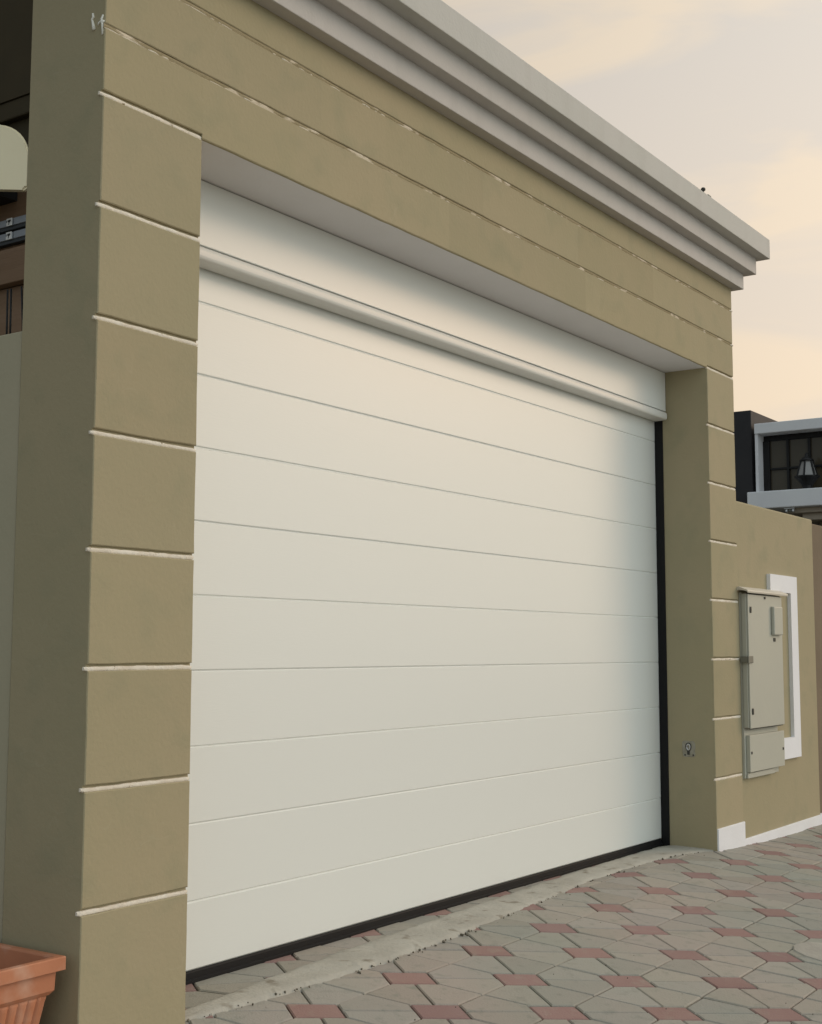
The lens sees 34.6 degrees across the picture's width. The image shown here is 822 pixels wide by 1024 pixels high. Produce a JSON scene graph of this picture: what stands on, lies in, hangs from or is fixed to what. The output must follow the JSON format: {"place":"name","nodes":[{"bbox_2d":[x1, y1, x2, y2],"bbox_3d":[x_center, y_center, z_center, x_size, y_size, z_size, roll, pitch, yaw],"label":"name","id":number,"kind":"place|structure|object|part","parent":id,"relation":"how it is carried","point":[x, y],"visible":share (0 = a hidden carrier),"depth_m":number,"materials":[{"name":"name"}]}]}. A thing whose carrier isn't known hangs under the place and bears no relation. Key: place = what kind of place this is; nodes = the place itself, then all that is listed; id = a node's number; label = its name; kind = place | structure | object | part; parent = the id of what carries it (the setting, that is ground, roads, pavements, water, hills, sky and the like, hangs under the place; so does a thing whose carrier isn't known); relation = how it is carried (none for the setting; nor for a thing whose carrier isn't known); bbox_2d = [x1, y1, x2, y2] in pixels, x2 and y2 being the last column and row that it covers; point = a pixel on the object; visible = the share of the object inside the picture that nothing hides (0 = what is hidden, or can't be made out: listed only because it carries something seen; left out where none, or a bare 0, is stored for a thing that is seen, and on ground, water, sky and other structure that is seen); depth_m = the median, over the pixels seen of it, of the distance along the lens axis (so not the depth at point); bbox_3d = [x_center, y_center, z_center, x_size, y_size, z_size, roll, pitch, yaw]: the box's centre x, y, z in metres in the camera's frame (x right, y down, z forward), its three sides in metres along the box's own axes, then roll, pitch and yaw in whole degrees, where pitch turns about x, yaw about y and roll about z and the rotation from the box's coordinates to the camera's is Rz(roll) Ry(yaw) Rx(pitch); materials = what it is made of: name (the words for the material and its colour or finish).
{"place":"outdoors","nodes":[
{"label":"outdoors","id":0,"kind":"place"},
{"bbox_2d":[185,825,821,1023],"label":"paving","id":1,"kind":"structure","parent":0,"point":[755,910],"depth_m":4.91,"materials":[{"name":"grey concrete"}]},
{"bbox_2d":[0,943,65,1023],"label":"planter box","id":2,"kind":"object","parent":1,"relation":"on","point":[27,981],"visible":1,"depth_m":3.46,"materials":[{"name":"ceramic"}]},
{"bbox_2d":[185,845,713,1023],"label":"cement strip","id":3,"kind":"object","parent":1,"relation":"on","point":[376,952],"visible":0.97,"depth_m":4.98,"materials":[{"name":"grey concrete"}]},
{"bbox_2d":[187,852,812,1023],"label":"gravel crumbs","id":4,"kind":"object","parent":1,"relation":"on","point":[358,971],"visible":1,"depth_m":4.95,"materials":[{"name":"grey gravel"}]},
{"bbox_2d":[793,942,821,960],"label":"cement plug","id":5,"kind":"object","parent":1,"relation":"on","point":[812,950],"visible":1,"depth_m":5.36,"materials":[{"name":"grey concrete"}]},
{"bbox_2d":[442,0,821,421],"label":"sky","id":6,"kind":"structure","parent":0,"point":[727,94],"materials":[{"name":"beige"}]},
{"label":"ground","id":7,"kind":"structure","parent":0,"visible":0},
{"bbox_2d":[0,331,21,942],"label":"side wall","id":8,"kind":"structure","parent":7,"relation":"on","point":[10,360],"depth_m":3.89,"materials":[{"name":"paint"}]},
{"bbox_2d":[6,289,8,333],"bbox_3d":[-1.244,-0.590,4.065,0.010,0.195,0.007,-4,-7,35],"label":"metal rod","id":9,"kind":"object","parent":8,"relation":"on","point":[7,300],"visible":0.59,"depth_m":4.07,"materials":[{"name":"black metal"}]},
{"bbox_2d":[9,289,11,333],"bbox_3d":[-1.231,-0.591,4.056,0.010,0.195,0.007,-4,-7,35],"label":"metal rod","id":10,"kind":"object","parent":8,"relation":"on","point":[10,321],"visible":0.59,"depth_m":4.06,"materials":[{"name":"black metal"}]},
{"bbox_2d":[21,286,22,322],"bbox_3d":[-1.185,-0.594,4.024,0.023,0.196,0.007,-4,-7,35],"label":"metal rod","id":11,"kind":"object","parent":8,"relation":"on","point":[22,303],"visible":0.5,"depth_m":4.03,"materials":[{"name":"black metal"}]},
{"bbox_2d":[0,0,32,335],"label":"timber shelter","id":12,"kind":"object","parent":7,"relation":"on","point":[16,17],"visible":0.06,"depth_m":8.16,"materials":[{"name":"brown wood"}]},
{"bbox_2d":[0,228,25,248],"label":"metal rail","id":13,"kind":"object","parent":12,"relation":"attached to","point":[11,238],"visible":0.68,"depth_m":7.97,"materials":[{"name":"grey metal"}]},
{"bbox_2d":[0,215,25,234],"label":"metal rail","id":14,"kind":"object","parent":12,"relation":"attached to","point":[12,224],"visible":0.63,"depth_m":7.97,"materials":[{"name":"grey metal"}]},
{"bbox_2d":[0,125,27,205],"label":"cream housing","id":15,"kind":"object","parent":12,"relation":"attached to","point":[13,161],"visible":0.94,"depth_m":7.73,"materials":[{"name":"plastic"}]},
{"bbox_2d":[2,0,769,1023],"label":"garage gateway","id":16,"kind":"object","parent":7,"relation":"on","point":[442,140],"visible":0.98,"depth_m":4.03,"materials":[{"name":"beige paint"}]},
{"bbox_2d":[185,180,669,984],"bbox_3d":[0.248,0.359,5.856,0.143,2.686,4.250,-4,-7,35],"label":"garage door","id":17,"kind":"structure","parent":16,"relation":"attached to","point":[429,634],"depth_m":5.44,"materials":[{"name":"white metal"}]},
{"bbox_2d":[186,752,660,970],"bbox_3d":[0.219,1.421,5.765,0.042,0.475,4.250,-4,-7,35],"label":"door panel","id":18,"kind":"structure","parent":17,"relation":"in","point":[260,881],"depth_m":5.31,"materials":[{"name":"white metal"}]},
{"bbox_2d":[190,521,657,669],"bbox_3d":[0.221,0.428,5.868,0.042,0.506,4.250,-4,-7,35],"label":"door panel","id":19,"kind":"structure","parent":17,"relation":"in","point":[263,598],"depth_m":5.43,"materials":[{"name":"white metal"}]},
{"bbox_2d":[188,662,659,823],"bbox_3d":[0.220,0.932,5.816,0.042,0.506,4.250,-4,-7,35],"label":"door panel","id":20,"kind":"structure","parent":17,"relation":"in","point":[262,740],"depth_m":5.37,"materials":[{"name":"white metal"}]},
{"bbox_2d":[196,267,654,484],"bbox_3d":[0.223,-0.560,5.970,0.042,0.466,4.250,-4,-7,35],"label":"door panel","id":21,"kind":"structure","parent":17,"relation":"in","point":[249,335],"depth_m":5.53,"materials":[{"name":"white metal"}]},
{"bbox_2d":[194,374,656,572],"bbox_3d":[0.222,-0.076,5.920,0.042,0.506,4.250,-4,-7,35],"label":"door panel","id":22,"kind":"structure","parent":17,"relation":"in","point":[265,459],"depth_m":5.48,"materials":[{"name":"white metal"}]},
{"bbox_2d":[682,741,695,756],"bbox_3d":[1.549,1.322,7.361,0.082,0.093,0.011,-4,-7,35],"label":"key switch","id":23,"kind":"object","parent":16,"relation":"attached to","point":[688,748],"visible":1,"depth_m":7.36,"materials":[{"name":"silver metal"}]},
{"bbox_2d":[733,410,821,525],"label":"neighbour house","id":24,"kind":"structure","parent":7,"relation":"on","point":[769,453],"depth_m":20.19,"materials":[{"name":"white paint"}]},
{"bbox_2d":[784,507,795,512],"bbox_3d":[5.680,-0.030,19.782,0.160,0.069,0.080,-4,-7,35],"label":"spotlight","id":25,"kind":"object","parent":24,"relation":"attached to","point":[787,510],"visible":1,"depth_m":19.76,"materials":[{"name":"silver metal"}]},
{"bbox_2d":[763,431,821,490],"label":"window","id":26,"kind":"structure","parent":24,"relation":"in","point":[782,454],"depth_m":20.19,"materials":[{"name":"black glass"}]},
{"bbox_2d":[794,453,819,488],"bbox_3d":[5.923,-0.613,19.735,0.370,0.551,0.370,-4,-7,35],"label":"post lantern","id":27,"kind":"object","parent":24,"relation":"on","point":[807,476],"visible":0.98,"depth_m":19.65,"materials":[{"name":"black metal"}]},
{"bbox_2d":[736,501,821,844],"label":"boundary wall","id":28,"kind":"structure","parent":7,"relation":"on","point":[784,800],"depth_m":8.32,"materials":[{"name":"beige paint"}]},
{"bbox_2d":[737,586,787,778],"bbox_3d":[2.118,1.011,7.890,0.076,1.106,0.692,-4,-7,35],"label":"meter cabinet","id":29,"kind":"object","parent":28,"relation":"attached to","point":[761,663],"visible":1,"depth_m":7.81,"materials":[{"name":"grey metal"}]},
{"bbox_3d":[2.111,0.888,7.874,0.049,0.776,0.609,-4,-7,36],"label":"cabinet door","id":30,"kind":"part","parent":29,"relation":"part of","materials":[{"name":"beige metal"}]},
{"bbox_2d":[766,574,801,758],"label":"wall trim","id":31,"kind":"structure","parent":28,"relation":"attached to","point":[788,586],"depth_m":8.37,"materials":[{"name":"white paint"}]},
{"bbox_2d":[812,524,821,812],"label":"neighbour wall","id":32,"kind":"structure","parent":7,"relation":"on","point":[817,552],"depth_m":9.00,"materials":[{"name":"brown paint"}]}
]}

